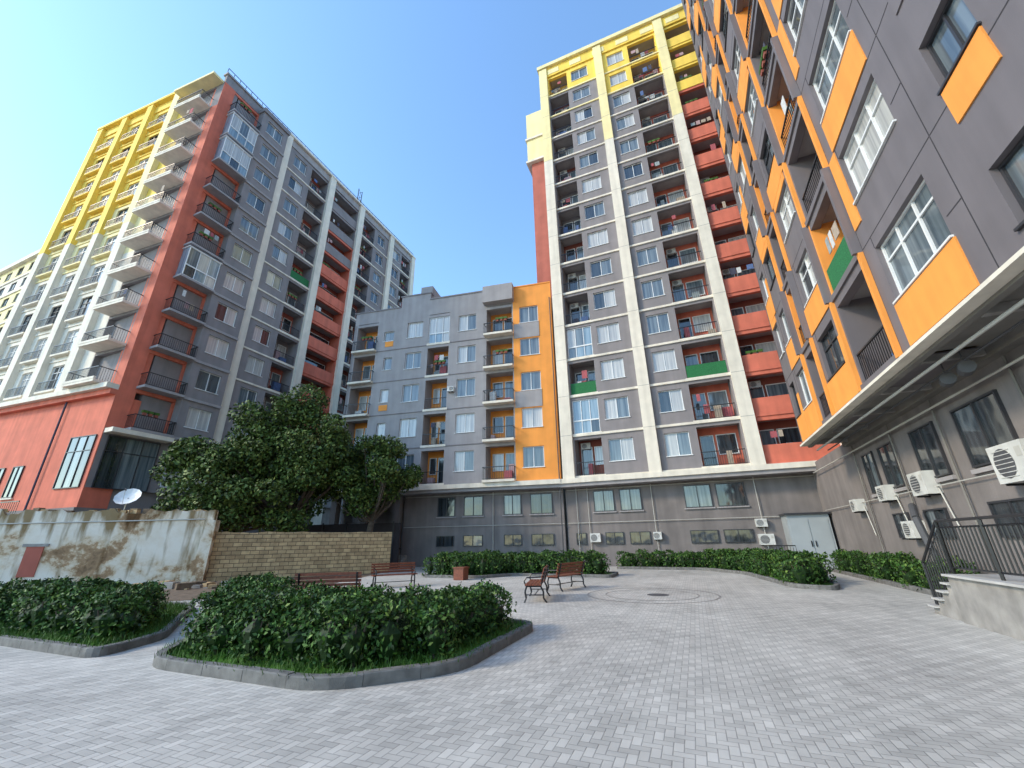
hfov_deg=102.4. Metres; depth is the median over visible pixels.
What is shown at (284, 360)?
hanging laundry
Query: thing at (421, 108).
sky
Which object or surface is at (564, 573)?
park bench
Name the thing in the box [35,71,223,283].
pale yellow parts
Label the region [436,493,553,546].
dark window frames
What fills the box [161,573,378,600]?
dirt ground
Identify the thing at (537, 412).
curtained windows
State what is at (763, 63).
brown red parts
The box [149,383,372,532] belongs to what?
broadleaf tree
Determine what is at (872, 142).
curtained windows
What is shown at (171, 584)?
rubble
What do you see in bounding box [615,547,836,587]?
hedge
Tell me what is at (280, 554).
limestone block wall
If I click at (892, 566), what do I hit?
hedge
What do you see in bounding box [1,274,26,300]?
curtained windows
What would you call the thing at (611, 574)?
planting bed
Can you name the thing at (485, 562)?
hedge
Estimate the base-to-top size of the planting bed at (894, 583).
0.158 m
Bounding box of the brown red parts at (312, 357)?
[142,104,404,417]
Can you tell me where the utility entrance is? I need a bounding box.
[776,512,837,568]
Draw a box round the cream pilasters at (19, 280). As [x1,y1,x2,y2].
[0,249,40,324]
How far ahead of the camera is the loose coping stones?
20.26 m
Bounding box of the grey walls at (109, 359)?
[85,75,409,512]
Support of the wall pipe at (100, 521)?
attached to the old plaster wall at (131, 552)
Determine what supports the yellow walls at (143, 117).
on the cream pilasters at (78, 356)
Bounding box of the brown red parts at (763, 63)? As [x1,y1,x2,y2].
[703,0,769,76]
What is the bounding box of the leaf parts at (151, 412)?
[141,102,404,415]
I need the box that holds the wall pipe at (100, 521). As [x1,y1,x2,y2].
[0,519,204,524]
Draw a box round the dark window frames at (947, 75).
[692,0,1023,537]
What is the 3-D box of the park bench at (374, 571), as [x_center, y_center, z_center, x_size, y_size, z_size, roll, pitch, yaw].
[-4.718,7.656,16.483,1.760,0.902,0.684,9,-23,-25]
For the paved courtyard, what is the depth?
4.51 m
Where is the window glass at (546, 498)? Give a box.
[365,318,553,545]
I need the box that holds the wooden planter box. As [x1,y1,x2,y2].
[453,567,469,579]
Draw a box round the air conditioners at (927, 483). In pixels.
[849,438,1023,537]
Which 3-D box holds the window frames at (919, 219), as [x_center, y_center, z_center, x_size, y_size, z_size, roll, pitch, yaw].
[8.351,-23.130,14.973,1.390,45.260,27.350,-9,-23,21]
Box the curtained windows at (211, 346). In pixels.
[6,114,401,488]
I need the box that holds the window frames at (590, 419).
[555,51,797,474]
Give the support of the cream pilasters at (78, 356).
attached to the grey walls at (109, 359)
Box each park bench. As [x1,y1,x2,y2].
[294,572,361,590]
[371,562,417,585]
[523,565,550,602]
[546,561,585,591]
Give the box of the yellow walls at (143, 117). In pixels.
[38,92,184,254]
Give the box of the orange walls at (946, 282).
[686,0,1002,441]
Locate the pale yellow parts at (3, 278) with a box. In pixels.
[0,258,35,328]
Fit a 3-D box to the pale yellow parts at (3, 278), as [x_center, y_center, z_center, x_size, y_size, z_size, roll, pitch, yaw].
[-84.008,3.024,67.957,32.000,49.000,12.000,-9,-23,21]
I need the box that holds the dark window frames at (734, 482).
[576,482,754,544]
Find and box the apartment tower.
[525,3,841,565]
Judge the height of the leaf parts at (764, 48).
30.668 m
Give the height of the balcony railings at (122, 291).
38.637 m
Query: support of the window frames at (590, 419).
in the apartment tower
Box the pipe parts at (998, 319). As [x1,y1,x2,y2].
[813,298,1023,535]
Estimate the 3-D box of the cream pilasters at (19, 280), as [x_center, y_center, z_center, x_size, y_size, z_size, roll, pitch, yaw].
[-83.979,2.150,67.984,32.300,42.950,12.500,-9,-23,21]
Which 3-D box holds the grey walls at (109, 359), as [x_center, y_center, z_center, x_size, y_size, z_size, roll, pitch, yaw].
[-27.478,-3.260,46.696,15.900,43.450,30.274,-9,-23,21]
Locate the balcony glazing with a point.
(212, 271)
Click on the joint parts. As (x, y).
(837, 156)
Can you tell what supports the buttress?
on the dirt ground at (179, 595)
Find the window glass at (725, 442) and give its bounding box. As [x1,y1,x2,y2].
[557,52,801,543]
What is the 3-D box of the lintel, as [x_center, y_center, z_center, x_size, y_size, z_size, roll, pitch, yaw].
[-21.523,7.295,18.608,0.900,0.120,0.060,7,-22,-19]
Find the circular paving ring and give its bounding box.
[587,588,720,602]
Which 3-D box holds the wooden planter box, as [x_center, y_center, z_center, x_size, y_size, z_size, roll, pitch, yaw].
[-2.366,8.785,19.090,0.580,0.540,0.580,-9,-23,21]
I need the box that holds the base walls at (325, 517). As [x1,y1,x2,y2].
[9,495,341,532]
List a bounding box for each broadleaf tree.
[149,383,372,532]
[314,434,423,531]
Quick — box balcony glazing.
[175,113,253,283]
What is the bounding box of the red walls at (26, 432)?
[0,82,352,510]
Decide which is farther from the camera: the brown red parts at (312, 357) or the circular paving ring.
the brown red parts at (312, 357)
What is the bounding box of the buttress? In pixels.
[190,520,220,581]
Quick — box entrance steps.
[921,513,1023,640]
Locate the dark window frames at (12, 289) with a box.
[0,262,33,329]
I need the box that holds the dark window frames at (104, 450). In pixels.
[0,68,412,500]
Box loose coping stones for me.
[4,509,206,513]
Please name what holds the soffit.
attached to the base walls at (838, 483)
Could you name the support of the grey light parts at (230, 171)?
attached to the grey walls at (109, 359)
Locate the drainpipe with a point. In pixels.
(46, 454)
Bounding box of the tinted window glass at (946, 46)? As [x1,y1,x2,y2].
[693,0,1023,534]
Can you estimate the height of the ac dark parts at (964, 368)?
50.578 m
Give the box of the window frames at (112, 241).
[0,111,401,489]
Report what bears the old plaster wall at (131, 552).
on the ground
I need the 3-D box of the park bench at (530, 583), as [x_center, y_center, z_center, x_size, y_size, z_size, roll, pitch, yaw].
[0.761,5.974,12.351,0.684,0.902,1.760,-4,-21,7]
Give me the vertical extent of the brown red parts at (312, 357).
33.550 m
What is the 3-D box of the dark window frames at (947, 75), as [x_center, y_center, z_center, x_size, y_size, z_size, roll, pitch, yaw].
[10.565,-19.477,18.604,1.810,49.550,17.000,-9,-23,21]
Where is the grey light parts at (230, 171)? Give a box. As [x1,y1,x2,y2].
[124,72,410,443]
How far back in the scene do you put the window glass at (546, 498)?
30.84 m
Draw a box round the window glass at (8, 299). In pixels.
[0,263,33,331]
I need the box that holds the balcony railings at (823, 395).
[705,0,1023,539]
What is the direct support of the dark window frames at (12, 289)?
attached to the pale yellow parts at (3, 278)
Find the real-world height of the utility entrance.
2.850 m
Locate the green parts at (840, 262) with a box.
[827,237,852,290]
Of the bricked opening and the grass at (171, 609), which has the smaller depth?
the grass at (171, 609)
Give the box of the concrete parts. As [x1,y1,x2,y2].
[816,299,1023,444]
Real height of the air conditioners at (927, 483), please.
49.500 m
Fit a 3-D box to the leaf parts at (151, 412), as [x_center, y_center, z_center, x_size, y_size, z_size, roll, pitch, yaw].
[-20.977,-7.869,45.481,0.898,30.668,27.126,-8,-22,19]
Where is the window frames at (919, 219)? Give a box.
[685,0,953,409]
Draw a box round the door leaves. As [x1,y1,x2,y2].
[781,514,837,568]
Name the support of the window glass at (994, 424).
attached to the dark window frames at (947, 75)
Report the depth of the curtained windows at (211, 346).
36.05 m
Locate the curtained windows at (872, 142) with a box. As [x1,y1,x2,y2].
[718,4,893,284]
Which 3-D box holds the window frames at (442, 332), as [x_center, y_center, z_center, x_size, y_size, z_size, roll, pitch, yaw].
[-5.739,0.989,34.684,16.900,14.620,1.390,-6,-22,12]
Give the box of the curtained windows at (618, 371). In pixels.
[563,52,776,463]
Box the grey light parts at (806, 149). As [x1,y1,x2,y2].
[743,0,993,497]
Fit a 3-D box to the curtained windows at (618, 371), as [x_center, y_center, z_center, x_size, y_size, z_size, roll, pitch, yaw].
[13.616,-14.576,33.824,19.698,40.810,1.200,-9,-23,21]
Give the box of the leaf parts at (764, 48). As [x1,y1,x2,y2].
[702,0,769,74]
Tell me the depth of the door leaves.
22.36 m
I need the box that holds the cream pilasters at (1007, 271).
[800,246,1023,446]
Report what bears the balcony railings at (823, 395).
attached to the cladding panels
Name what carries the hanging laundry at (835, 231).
attached to the cladding panels
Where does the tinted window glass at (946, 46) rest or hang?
attached to the dark window frames at (947, 75)
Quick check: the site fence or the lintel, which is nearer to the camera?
the lintel
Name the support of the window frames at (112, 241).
attached to the grey walls at (109, 359)
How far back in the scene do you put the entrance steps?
7.38 m
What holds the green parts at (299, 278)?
attached to the balcony railings at (122, 291)
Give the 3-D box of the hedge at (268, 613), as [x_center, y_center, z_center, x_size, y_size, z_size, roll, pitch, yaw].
[-4.191,4.398,8.168,8.342,1.021,4.698,-9,-23,21]
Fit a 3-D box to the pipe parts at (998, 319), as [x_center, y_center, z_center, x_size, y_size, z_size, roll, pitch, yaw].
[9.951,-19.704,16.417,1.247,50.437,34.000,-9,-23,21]
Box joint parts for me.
[682,0,1008,440]
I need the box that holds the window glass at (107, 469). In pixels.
[0,116,396,496]
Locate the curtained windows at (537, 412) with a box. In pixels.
[356,316,541,470]
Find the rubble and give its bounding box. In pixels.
[126,580,230,589]
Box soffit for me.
[808,270,1023,573]
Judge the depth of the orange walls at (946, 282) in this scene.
12.48 m
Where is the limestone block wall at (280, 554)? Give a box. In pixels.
[205,532,391,580]
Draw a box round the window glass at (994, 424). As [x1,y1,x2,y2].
[686,0,1023,536]
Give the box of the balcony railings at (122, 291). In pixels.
[0,89,408,513]
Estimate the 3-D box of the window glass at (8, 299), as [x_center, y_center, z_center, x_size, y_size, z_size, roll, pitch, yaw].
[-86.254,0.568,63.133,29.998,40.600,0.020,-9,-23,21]
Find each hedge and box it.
[0,575,169,642]
[177,571,516,672]
[421,548,610,576]
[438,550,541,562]
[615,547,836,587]
[828,549,979,590]
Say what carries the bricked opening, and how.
attached to the old plaster wall at (131, 552)
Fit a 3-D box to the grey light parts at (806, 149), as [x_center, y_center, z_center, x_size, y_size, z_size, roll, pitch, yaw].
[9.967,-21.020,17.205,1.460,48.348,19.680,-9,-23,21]
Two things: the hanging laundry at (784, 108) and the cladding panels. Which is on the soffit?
the cladding panels
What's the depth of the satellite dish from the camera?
21.23 m
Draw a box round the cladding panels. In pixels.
[681,0,1023,442]
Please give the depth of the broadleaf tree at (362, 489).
26.77 m
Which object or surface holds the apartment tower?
on the ground
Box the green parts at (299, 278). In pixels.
[290,269,308,287]
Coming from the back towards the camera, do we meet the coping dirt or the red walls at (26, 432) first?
the red walls at (26, 432)
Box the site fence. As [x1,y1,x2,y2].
[276,521,400,567]
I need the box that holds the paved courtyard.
[0,566,1023,767]
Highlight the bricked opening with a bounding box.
[15,547,43,577]
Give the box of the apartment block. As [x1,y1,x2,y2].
[328,281,568,567]
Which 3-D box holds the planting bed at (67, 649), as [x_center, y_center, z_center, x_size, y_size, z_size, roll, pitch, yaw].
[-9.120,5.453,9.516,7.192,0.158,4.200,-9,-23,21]
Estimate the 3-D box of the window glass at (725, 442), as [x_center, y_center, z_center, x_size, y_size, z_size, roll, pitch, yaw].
[13.430,-11.971,32.927,20.198,46.010,1.200,-9,-23,21]
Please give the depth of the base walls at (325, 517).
34.57 m
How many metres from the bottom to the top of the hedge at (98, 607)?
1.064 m
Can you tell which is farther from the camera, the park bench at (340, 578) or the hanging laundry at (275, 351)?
the hanging laundry at (275, 351)
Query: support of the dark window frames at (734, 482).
in the apartment tower
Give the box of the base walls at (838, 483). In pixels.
[813,343,1023,573]
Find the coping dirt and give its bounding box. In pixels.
[33,508,161,513]
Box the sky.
[0,0,681,296]
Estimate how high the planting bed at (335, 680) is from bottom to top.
0.158 m
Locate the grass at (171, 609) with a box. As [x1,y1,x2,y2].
[0,600,531,680]
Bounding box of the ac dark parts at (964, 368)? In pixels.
[828,319,1023,565]
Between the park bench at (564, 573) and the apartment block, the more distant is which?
the apartment block
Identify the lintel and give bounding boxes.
[22,544,49,546]
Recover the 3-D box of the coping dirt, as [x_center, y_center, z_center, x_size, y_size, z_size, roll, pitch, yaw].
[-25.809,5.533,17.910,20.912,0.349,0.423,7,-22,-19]
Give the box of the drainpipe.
[23,195,365,510]
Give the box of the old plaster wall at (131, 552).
[0,508,218,586]
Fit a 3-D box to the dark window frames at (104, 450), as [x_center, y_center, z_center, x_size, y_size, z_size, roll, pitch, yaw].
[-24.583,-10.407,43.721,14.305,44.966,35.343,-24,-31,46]
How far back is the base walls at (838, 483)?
12.99 m
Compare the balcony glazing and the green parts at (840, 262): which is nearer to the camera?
the green parts at (840, 262)
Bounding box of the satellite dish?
[113,488,141,509]
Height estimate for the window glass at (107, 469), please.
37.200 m
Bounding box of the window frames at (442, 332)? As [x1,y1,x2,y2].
[355,306,544,481]
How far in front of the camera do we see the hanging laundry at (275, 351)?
40.73 m
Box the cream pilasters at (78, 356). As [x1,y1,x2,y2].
[0,94,415,528]
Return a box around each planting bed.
[0,601,194,657]
[152,618,532,690]
[423,571,618,578]
[616,565,839,589]
[830,568,940,595]
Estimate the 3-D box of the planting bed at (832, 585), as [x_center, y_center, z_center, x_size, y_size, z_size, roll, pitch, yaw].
[11.073,9.077,19.873,6.535,0.158,13.629,5,-22,-15]
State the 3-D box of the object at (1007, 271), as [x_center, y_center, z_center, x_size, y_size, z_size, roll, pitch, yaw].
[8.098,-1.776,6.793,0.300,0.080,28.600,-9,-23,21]

